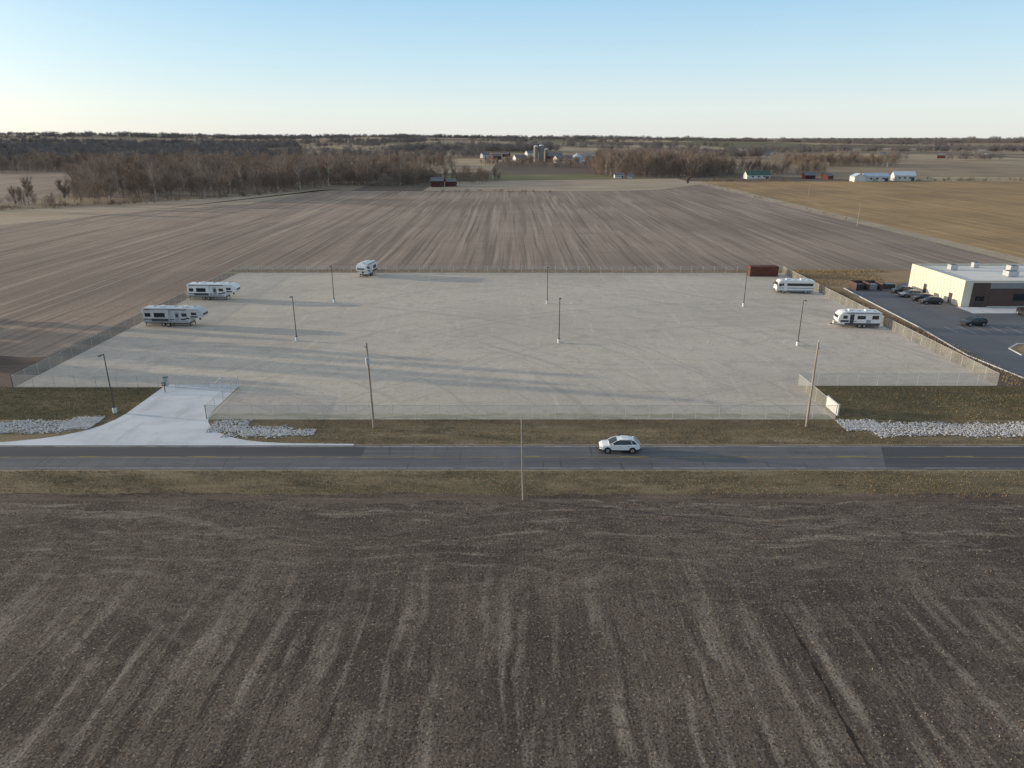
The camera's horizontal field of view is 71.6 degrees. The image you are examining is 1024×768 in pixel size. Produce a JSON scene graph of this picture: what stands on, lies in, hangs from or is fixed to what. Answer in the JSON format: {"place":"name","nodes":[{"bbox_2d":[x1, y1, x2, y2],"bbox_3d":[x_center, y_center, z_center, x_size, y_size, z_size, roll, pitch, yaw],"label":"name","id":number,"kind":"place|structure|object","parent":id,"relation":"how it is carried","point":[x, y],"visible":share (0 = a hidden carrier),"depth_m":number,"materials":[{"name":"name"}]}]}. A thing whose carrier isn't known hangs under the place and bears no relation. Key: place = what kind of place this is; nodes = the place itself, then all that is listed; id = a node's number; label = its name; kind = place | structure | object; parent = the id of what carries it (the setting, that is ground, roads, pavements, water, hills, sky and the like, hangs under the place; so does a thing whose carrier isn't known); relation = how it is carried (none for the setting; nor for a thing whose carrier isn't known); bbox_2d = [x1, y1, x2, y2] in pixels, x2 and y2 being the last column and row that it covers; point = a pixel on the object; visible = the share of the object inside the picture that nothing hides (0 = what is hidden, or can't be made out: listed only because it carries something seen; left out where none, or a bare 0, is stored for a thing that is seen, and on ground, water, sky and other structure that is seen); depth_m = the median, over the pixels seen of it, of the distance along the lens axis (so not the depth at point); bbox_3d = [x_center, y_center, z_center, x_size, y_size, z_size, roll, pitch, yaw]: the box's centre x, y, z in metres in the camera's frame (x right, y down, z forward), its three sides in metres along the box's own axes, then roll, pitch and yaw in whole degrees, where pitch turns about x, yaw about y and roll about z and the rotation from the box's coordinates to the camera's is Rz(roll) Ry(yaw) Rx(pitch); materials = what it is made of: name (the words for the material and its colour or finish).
{"place":"outdoors","nodes":[
{"label":"outdoors","id":0,"kind":"place"},
{"bbox_2d":[0,356,46,378],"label":"field","id":1,"kind":"structure","parent":0,"point":[9,365],"depth_m":112.90,"materials":[{"name":"soil"}]},
{"bbox_2d":[0,172,78,203],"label":"fallow field","id":2,"kind":"structure","parent":0,"point":[43,183],"depth_m":551.58,"materials":[{"name":"soil"}]},
{"bbox_2d":[0,387,238,419],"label":"lawn","id":3,"kind":"structure","parent":0,"point":[15,410],"depth_m":96.64,"materials":[{"name":"green plant"}]},
{"bbox_2d":[97,354,116,412],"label":"parking lot light","id":4,"kind":"object","parent":3,"relation":"on","point":[114,409],"visible":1,"depth_m":91.53,"materials":[{"name":"metal"}]},
{"bbox_2d":[0,386,1023,418],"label":"lawn grass","id":5,"kind":"structure","parent":3,"relation":"on","point":[116,405],"depth_m":96.55,"materials":[{"name":"plant"}]},
{"bbox_2d":[0,384,353,444],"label":"concrete driveway","id":6,"kind":"structure","parent":0,"point":[172,415],"depth_m":88.26,"materials":[{"name":"grey concrete"}]},
{"bbox_2d":[162,376,168,386],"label":"gate operator box","id":7,"kind":"object","parent":6,"relation":"on","point":[165,379],"visible":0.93,"depth_m":101.96,"materials":[{"name":"metal"}]},
{"bbox_2d":[174,375,208,387],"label":"sliding gate","id":8,"kind":"structure","parent":6,"relation":"on","point":[191,381],"depth_m":101.63,"materials":[{"name":"metal"}]},
{"bbox_2d":[207,376,236,388],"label":"sliding gate","id":9,"kind":"structure","parent":6,"relation":"on","point":[222,382],"depth_m":101.19,"materials":[{"name":"metal"}]},
{"bbox_2d":[0,447,885,468],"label":"road","id":10,"kind":"structure","parent":0,"point":[597,458],"depth_m":78.99,"materials":[{"name":"grey asphalt"}]},
{"bbox_2d":[0,447,364,455],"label":"new asphalt patch","id":11,"kind":"object","parent":10,"relation":"on","point":[181,451],"visible":1,"depth_m":81.24,"materials":[{"name":"grey asphalt"}]},
{"bbox_2d":[0,446,1023,456],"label":"road markings","id":12,"kind":"object","parent":10,"relation":"on","point":[511,446],"visible":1,"depth_m":82.54,"materials":[{"name":"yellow paint"}]},
{"bbox_2d":[598,435,640,453],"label":"white suv","id":13,"kind":"object","parent":10,"relation":"on","point":[629,444],"visible":1,"depth_m":80.53,"materials":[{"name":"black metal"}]},
{"bbox_2d":[881,447,1023,468],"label":"new asphalt patch","id":14,"kind":"object","parent":10,"relation":"on","point":[936,458],"visible":1,"depth_m":79.47,"materials":[{"name":"grey asphalt"}]},
{"bbox_2d":[16,273,996,418],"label":"gravel lot","id":15,"kind":"structure","parent":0,"point":[419,353],"depth_m":120.86,"materials":[{"name":"grey gravel"}]},
{"bbox_2d":[142,305,207,326],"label":"fifth wheel camper","id":16,"kind":"object","parent":15,"relation":"on","point":[168,315],"visible":1,"depth_m":133.97,"materials":[{"name":"grey metal"}]},
{"bbox_2d":[187,282,240,299],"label":"fifth wheel camper","id":17,"kind":"object","parent":15,"relation":"on","point":[208,290],"visible":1,"depth_m":155.90,"materials":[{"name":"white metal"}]},
{"bbox_2d":[289,296,297,340],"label":"parking lot light","id":18,"kind":"object","parent":15,"relation":"on","point":[296,337],"visible":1,"depth_m":124.41,"materials":[{"name":"metal"}]},
{"bbox_2d":[329,266,334,302],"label":"parking lot light","id":19,"kind":"object","parent":15,"relation":"on","point":[333,288],"visible":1,"depth_m":153.67,"materials":[{"name":"metal"}]},
{"bbox_2d":[356,260,376,276],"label":"fifth wheel camper","id":20,"kind":"object","parent":15,"relation":"on","point":[366,267],"visible":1,"depth_m":182.00,"materials":[{"name":"white metal"}]},
{"bbox_2d":[10,265,999,418],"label":"chain link fence","id":21,"kind":"object","parent":15,"relation":"on","point":[825,405],"visible":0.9,"depth_m":90.38,"materials":[{"name":"metal"}]},
{"bbox_2d":[115,293,921,374],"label":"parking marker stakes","id":22,"kind":"object","parent":15,"relation":"on","point":[462,342],"visible":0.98,"depth_m":123.98,"materials":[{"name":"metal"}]},
{"bbox_2d":[208,413,832,419],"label":"weedy lot edge","id":23,"kind":"object","parent":15,"relation":"on","point":[502,416],"visible":1,"depth_m":91.43,"materials":[{"name":"plant"}]},
{"bbox_2d":[546,267,548,303],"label":"parking lot light","id":24,"kind":"object","parent":15,"relation":"on","point":[547,286],"visible":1,"depth_m":152.14,"materials":[{"name":"metal"}]},
{"bbox_2d":[557,298,560,342],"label":"parking lot light","id":25,"kind":"object","parent":15,"relation":"on","point":[558,340],"visible":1,"depth_m":123.02,"materials":[{"name":"metal"}]},
{"bbox_2d":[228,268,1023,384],"bbox_3d":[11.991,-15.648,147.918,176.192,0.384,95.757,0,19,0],"label":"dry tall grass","id":26,"kind":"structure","parent":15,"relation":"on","point":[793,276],"depth_m":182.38,"materials":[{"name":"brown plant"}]},
{"bbox_2d":[742,269,749,306],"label":"parking lot light","id":27,"kind":"object","parent":15,"relation":"on","point":[743,304],"visible":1,"depth_m":150.09,"materials":[{"name":"metal"}]},
{"bbox_2d":[747,265,778,275],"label":"shipping container","id":28,"kind":"object","parent":15,"relation":"on","point":[763,270],"visible":0.97,"depth_m":182.88,"materials":[{"name":"red metal"}]},
{"bbox_2d":[773,278,814,293],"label":"motorhome","id":29,"kind":"object","parent":15,"relation":"on","point":[803,285],"visible":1,"depth_m":162.82,"materials":[{"name":"white metal"}]},
{"bbox_2d":[796,300,806,345],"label":"parking lot light","id":30,"kind":"object","parent":15,"relation":"on","point":[797,342],"visible":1,"depth_m":121.59,"materials":[{"name":"metal"}]},
{"bbox_2d":[829,308,881,327],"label":"travel trailer","id":31,"kind":"object","parent":15,"relation":"on","point":[859,318],"visible":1,"depth_m":133.31,"materials":[{"name":"white metal"}]},
{"bbox_2d":[0,185,1020,356],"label":"harvested field","id":32,"kind":"structure","parent":0,"point":[66,283],"depth_m":242.62,"materials":[{"name":"soil"}]},
{"bbox_2d":[0,492,1023,767],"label":"field","id":33,"kind":"structure","parent":0,"point":[466,612],"depth_m":51.38,"materials":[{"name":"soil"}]},
{"bbox_2d":[776,598,872,767],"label":"tillage furrow","id":34,"kind":"structure","parent":33,"relation":"on","point":[848,729],"depth_m":45.44,"materials":[{"name":"soil"}]},
{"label":"dark mud strip","id":35,"kind":"object","parent":33,"relation":"on","visible":0},
{"bbox_2d":[521,415,523,499],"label":"utility pole","id":36,"kind":"object","parent":35,"relation":"on","point":[522,460],"visible":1,"depth_m":68.96,"materials":[{"name":"brown wood"}]},
{"bbox_2d":[0,419,1023,497],"bbox_3d":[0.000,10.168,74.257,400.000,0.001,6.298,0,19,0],"label":"verge","id":37,"kind":"structure","parent":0,"point":[204,482],"depth_m":73.98,"materials":[{"name":"brown plant"}]},
{"bbox_2d":[0,419,1023,443],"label":"verge","id":38,"kind":"structure","parent":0,"point":[432,435],"depth_m":86.51,"materials":[{"name":"brown plant"}]},
{"bbox_2d":[0,416,104,433],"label":"riprap stones","id":39,"kind":"object","parent":38,"relation":"on","point":[82,422],"visible":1,"depth_m":88.58,"materials":[{"name":"stone"}]},
{"bbox_2d":[205,417,315,438],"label":"riprap stones","id":40,"kind":"object","parent":38,"relation":"on","point":[267,431],"visible":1,"depth_m":86.91,"materials":[{"name":"stone"}]},
{"bbox_2d":[363,341,374,427],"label":"utility pole","id":41,"kind":"object","parent":38,"relation":"on","point":[370,388],"visible":1,"depth_m":85.99,"materials":[{"name":"brown wood"}]},
{"bbox_2d":[805,341,819,426],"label":"utility pole","id":42,"kind":"object","parent":38,"relation":"on","point":[809,404],"visible":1,"depth_m":86.56,"materials":[{"name":"brown wood"}]},
{"bbox_2d":[835,418,1023,438],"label":"riprap stones","id":43,"kind":"object","parent":38,"relation":"on","point":[875,424],"visible":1,"depth_m":87.48,"materials":[{"name":"stone"}]},
{"bbox_2d":[0,135,1023,444],"bbox_3d":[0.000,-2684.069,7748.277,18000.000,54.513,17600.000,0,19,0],"label":"ground","id":44,"kind":"structure","parent":0,"point":[924,165],"depth_m":871.34,"materials":[{"name":"brown soil"}]},
{"bbox_2d":[20,176,33,207],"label":"bare tree","id":45,"kind":"object","parent":44,"relation":"on","point":[28,189],"visible":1,"depth_m":358.57,"materials":[{"name":"brown plant"}]},
{"bbox_2d":[54,179,71,205],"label":"bare tree","id":46,"kind":"object","parent":44,"relation":"on","point":[62,190],"visible":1,"depth_m":367.41,"materials":[{"name":"brown plant"}]},
{"bbox_2d":[100,172,120,204],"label":"bare tree","id":47,"kind":"object","parent":44,"relation":"on","point":[104,183],"visible":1,"depth_m":374.29,"materials":[{"name":"brown plant"}]},
{"bbox_2d":[159,171,174,199],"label":"bare tree","id":48,"kind":"object","parent":44,"relation":"on","point":[167,180],"visible":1,"depth_m":405.60,"materials":[{"name":"brown plant"}]},
{"bbox_2d":[0,189,334,224],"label":"grass waterway","id":49,"kind":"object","parent":44,"relation":"on","point":[7,217],"depth_m":358.20,"materials":[{"name":"beige plant"}]},
{"bbox_2d":[196,172,215,197],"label":"bare tree","id":50,"kind":"object","parent":44,"relation":"on","point":[205,180],"visible":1,"depth_m":419.97,"materials":[{"name":"brown plant"}]},
{"bbox_2d":[333,173,341,189],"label":"bare tree","id":51,"kind":"object","parent":44,"relation":"on","point":[338,179],"visible":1,"depth_m":480.66,"materials":[{"name":"brown plant"}]},
{"bbox_2d":[480,152,489,157],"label":"farmhouse","id":52,"kind":"object","parent":44,"relation":"on","point":[482,154],"visible":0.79,"depth_m":1186.97,"materials":[{"name":"white"}]},
{"bbox_2d":[491,153,500,159],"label":"farmhouse","id":53,"kind":"object","parent":44,"relation":"on","point":[495,155],"visible":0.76,"depth_m":1120.40,"materials":[{"name":"red"}]},
{"bbox_2d":[502,152,509,156],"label":"farmhouse","id":54,"kind":"object","parent":44,"relation":"on","point":[507,154],"visible":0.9,"depth_m":1252.65,"materials":[{"name":"brown"}]},
{"bbox_2d":[0,130,1023,162],"bbox_3d":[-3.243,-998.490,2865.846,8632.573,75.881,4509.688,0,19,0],"label":"distant treeline","id":55,"kind":"object","parent":44,"relation":"on","point":[44,145],"visible":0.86,"depth_m":1887.32,"materials":[{"name":"brown plant"}]},
{"bbox_2d":[513,155,526,159],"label":"farmhouse","id":56,"kind":"object","parent":44,"relation":"on","point":[516,156],"visible":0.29,"depth_m":1091.78,"materials":[{"name":"white"}]},
{"bbox_2d":[525,150,533,154],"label":"farmhouse","id":57,"kind":"object","parent":44,"relation":"on","point":[529,152],"visible":0.75,"depth_m":1327.15,"materials":[{"name":"white"}]},
{"bbox_2d":[534,145,537,161],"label":"farm silo","id":58,"kind":"object","parent":44,"relation":"on","point":[535,151],"visible":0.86,"depth_m":1022.54,"materials":[{"name":"concrete"}]},
{"bbox_2d":[539,144,543,161],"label":"farm silo","id":59,"kind":"object","parent":44,"relation":"on","point":[541,151],"visible":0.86,"depth_m":1024.62,"materials":[{"name":"concrete"}]},
{"bbox_2d":[544,148,547,161],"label":"farm silo","id":60,"kind":"object","parent":44,"relation":"on","point":[546,154],"visible":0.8,"depth_m":1029.88,"materials":[{"name":"concrete"}]},
{"bbox_2d":[548,152,561,161],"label":"farm barn","id":61,"kind":"structure","parent":44,"relation":"on","point":[551,155],"depth_m":1019.35,"materials":[{"name":"grey"}]},
{"bbox_2d":[553,155,571,162],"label":"farm barn","id":62,"kind":"structure","parent":44,"relation":"on","point":[556,156],"depth_m":987.94,"materials":[{"name":"white metal"}]},
{"bbox_2d":[572,153,581,162],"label":"grain bin","id":63,"kind":"object","parent":44,"relation":"on","point":[577,155],"visible":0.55,"depth_m":986.77,"materials":[{"name":"metal"}]},
{"bbox_2d":[580,154,591,161],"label":"farm barn","id":64,"kind":"structure","parent":44,"relation":"on","point":[584,156],"depth_m":1038.30,"materials":[{"name":"white"}]},
{"bbox_2d":[743,171,770,178],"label":"white farmhouse","id":65,"kind":"object","parent":44,"relation":"on","point":[755,174],"visible":0.91,"depth_m":610.33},
{"bbox_2d":[802,172,815,178],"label":"red outbuilding","id":66,"kind":"structure","parent":44,"relation":"on","point":[808,175],"depth_m":612.23,"materials":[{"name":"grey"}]},
{"bbox_2d":[821,173,833,179],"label":"red outbuilding","id":67,"kind":"structure","parent":44,"relation":"on","point":[825,176],"depth_m":601.50,"materials":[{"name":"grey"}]},
{"bbox_2d":[690,181,1023,263],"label":"grass strip","id":68,"kind":"object","parent":44,"relation":"on","point":[954,244],"depth_m":279.73,"materials":[{"name":"beige plant"}]},
{"bbox_2d":[849,173,866,181],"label":"white pole barn","id":69,"kind":"structure","parent":44,"relation":"on","point":[858,177],"depth_m":573.16,"materials":[{"name":"white metal"}]},
{"bbox_2d":[862,173,890,180],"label":"white pole barn","id":70,"kind":"structure","parent":44,"relation":"on","point":[880,176],"depth_m":577.53,"materials":[{"name":"white metal"}]},
{"bbox_2d":[890,171,916,180],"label":"white pole barn","id":71,"kind":"structure","parent":44,"relation":"on","point":[905,175],"depth_m":584.09,"materials":[{"name":"white metal"}]},
{"bbox_2d":[937,153,945,157],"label":"farmhouse","id":72,"kind":"object","parent":44,"relation":"on","point":[941,155],"visible":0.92,"depth_m":1186.79,"materials":[{"name":"grey"}]},
{"bbox_2d":[0,444,1023,471],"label":"road shoulder","id":73,"kind":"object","parent":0,"point":[438,470],"visible":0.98,"depth_m":76.87},
{"bbox_2d":[0,273,1023,387],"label":"lot border soil","id":74,"kind":"structure","parent":0,"point":[43,366],"depth_m":121.47,"materials":[{"name":"brown soil"}]},
{"bbox_2d":[226,269,910,273],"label":"grass strip","id":75,"kind":"object","parent":74,"relation":"on","point":[702,271],"depth_m":190.17,"materials":[{"name":"brown plant"}]},
{"bbox_2d":[0,0,1023,138],"label":"sky","id":76,"kind":"structure","parent":0,"point":[654,68],"materials":[{"name":"blue"}]},
{"bbox_2d":[440,174,671,180],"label":"wheat field","id":77,"kind":"structure","parent":0,"point":[551,177],"depth_m":633.66,"materials":[{"name":"beige plant"}]},
{"bbox_2d":[613,173,623,177],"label":"farm shed","id":78,"kind":"structure","parent":77,"relation":"on","point":[618,175],"depth_m":621.80,"materials":[{"name":"white metal"}]},
{"bbox_2d":[423,179,699,190],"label":"tan field","id":79,"kind":"structure","parent":0,"point":[596,185],"depth_m":528.75,"materials":[{"name":"beige soil"}]},
{"bbox_2d":[430,177,444,186],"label":"red barn","id":80,"kind":"structure","parent":79,"relation":"on","point":[437,181],"depth_m":511.66,"materials":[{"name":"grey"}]},
{"bbox_2d":[445,178,456,186],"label":"red barn","id":81,"kind":"structure","parent":79,"relation":"on","point":[450,182],"depth_m":517.47,"materials":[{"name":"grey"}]},
{"bbox_2d":[700,181,1023,256],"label":"golden field","id":82,"kind":"structure","parent":0,"point":[988,215],"depth_m":385.25,"materials":[{"name":"beige plant"}]},
{"bbox_2d":[799,386,1023,419],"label":"lawn","id":83,"kind":"structure","parent":0,"point":[933,404],"depth_m":96.64,"materials":[{"name":"green plant"}]},
{"bbox_2d":[826,395,839,415],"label":"white sign board","id":84,"kind":"object","parent":83,"relation":"on","point":[832,408],"visible":0.95,"depth_m":92.68,"materials":[{"name":"metal"}]},
{"bbox_2d":[801,257,1023,377],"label":"grass","id":85,"kind":"structure","parent":0,"point":[897,278],"depth_m":179.51,"materials":[{"name":"brown plant"}]},
{"bbox_2d":[846,283,1023,376],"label":"parking lot asphalt","id":86,"kind":"structure","parent":0,"point":[993,345],"depth_m":134.89,"materials":[{"name":"grey asphalt"}]},
{"bbox_2d":[848,280,895,290],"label":"dumpster enclosure","id":87,"kind":"object","parent":86,"relation":"on","point":[856,285],"visible":0.99,"depth_m":167.50,"materials":[{"name":"brown metal"}]},
{"bbox_2d":[891,286,912,293],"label":"parked car","id":88,"kind":"object","parent":86,"relation":"on","point":[898,289],"visible":0.72,"depth_m":162.94,"materials":[{"name":"grey metal"}]},
{"bbox_2d":[898,289,921,297],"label":"parked car","id":89,"kind":"object","parent":86,"relation":"on","point":[909,292],"visible":0.88,"depth_m":158.94,"materials":[{"name":"silver metal"}]},
{"bbox_2d":[910,293,933,301],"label":"parked car","id":90,"kind":"object","parent":86,"relation":"on","point":[916,297],"visible":0.62,"depth_m":155.21,"materials":[{"name":"grey metal"}]},
{"bbox_2d":[918,296,943,304],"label":"parked car","id":91,"kind":"object","parent":86,"relation":"on","point":[932,299],"visible":1,"depth_m":152.34,"materials":[{"name":"black metal"}]},
{"bbox_2d":[844,288,1023,377],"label":"parking kerb","id":92,"kind":"structure","parent":86,"relation":"on","point":[935,336],"depth_m":127.29,"materials":[{"name":"concrete"}]},
{"bbox_2d":[960,316,987,326],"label":"dark suv","id":93,"kind":"object","parent":86,"relation":"on","point":[973,320],"visible":1,"depth_m":134.87,"materials":[{"name":"black metal"}]},
{"bbox_2d":[1008,343,1023,355],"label":"island kerb","id":94,"kind":"structure","parent":86,"relation":"on","point":[1014,350],"depth_m":120.55,"materials":[{"name":"concrete"}]},
{"bbox_2d":[1011,344,1023,355],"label":"grass island","id":95,"kind":"structure","parent":86,"relation":"on","point":[1018,348],"depth_m":120.82,"materials":[{"name":"brown plant"}]},
{"bbox_2d":[1016,307,1023,314],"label":"parked car","id":96,"kind":"object","parent":86,"relation":"on","point":[1019,310],"visible":1,"depth_m":143.48,"materials":[{"name":"silver metal"}]},
{"bbox_2d":[908,266,1023,306],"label":"walls","id":97,"kind":"structure","parent":0,"point":[940,286],"depth_m":156.31,"materials":[{"name":"beige metal"}]},
{"bbox_2d":[922,283,983,306],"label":"door","id":98,"kind":"structure","parent":97,"relation":"attached to","point":[979,300],"depth_m":150.16,"materials":[{"name":"brown glass"}]},
{"bbox_2d":[922,266,1023,279],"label":"roof","id":99,"kind":"structure","parent":97,"relation":"on","point":[980,272],"depth_m":159.67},
{"bbox_2d":[912,264,1023,282],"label":"parapet","id":100,"kind":"structure","parent":99,"relation":"on","point":[972,281],"depth_m":156.52,"materials":[{"name":"beige metal"}]},
{"bbox_2d":[947,262,1018,276],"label":"rooftop units","id":101,"kind":"object","parent":99,"relation":"on","point":[1010,270],"visible":1,"depth_m":161.09,"materials":[{"name":"metal"}]},
{"bbox_2d":[969,283,1023,306],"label":"wall panels","id":102,"kind":"object","parent":97,"relation":"attached to","point":[998,297],"visible":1,"depth_m":149.43,"materials":[{"name":"brown brick"}]},
{"bbox_2d":[1012,294,1023,301],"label":"windows","id":103,"kind":"structure","parent":102,"relation":"attached to","point":[1018,297],"depth_m":149.73,"materials":[{"name":"black glass"}]},
{"bbox_2d":[958,307,1017,312],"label":"sidewalk","id":104,"kind":"structure","parent":0,"point":[991,309],"depth_m":148.04,"materials":[{"name":"concrete"}]}
]}

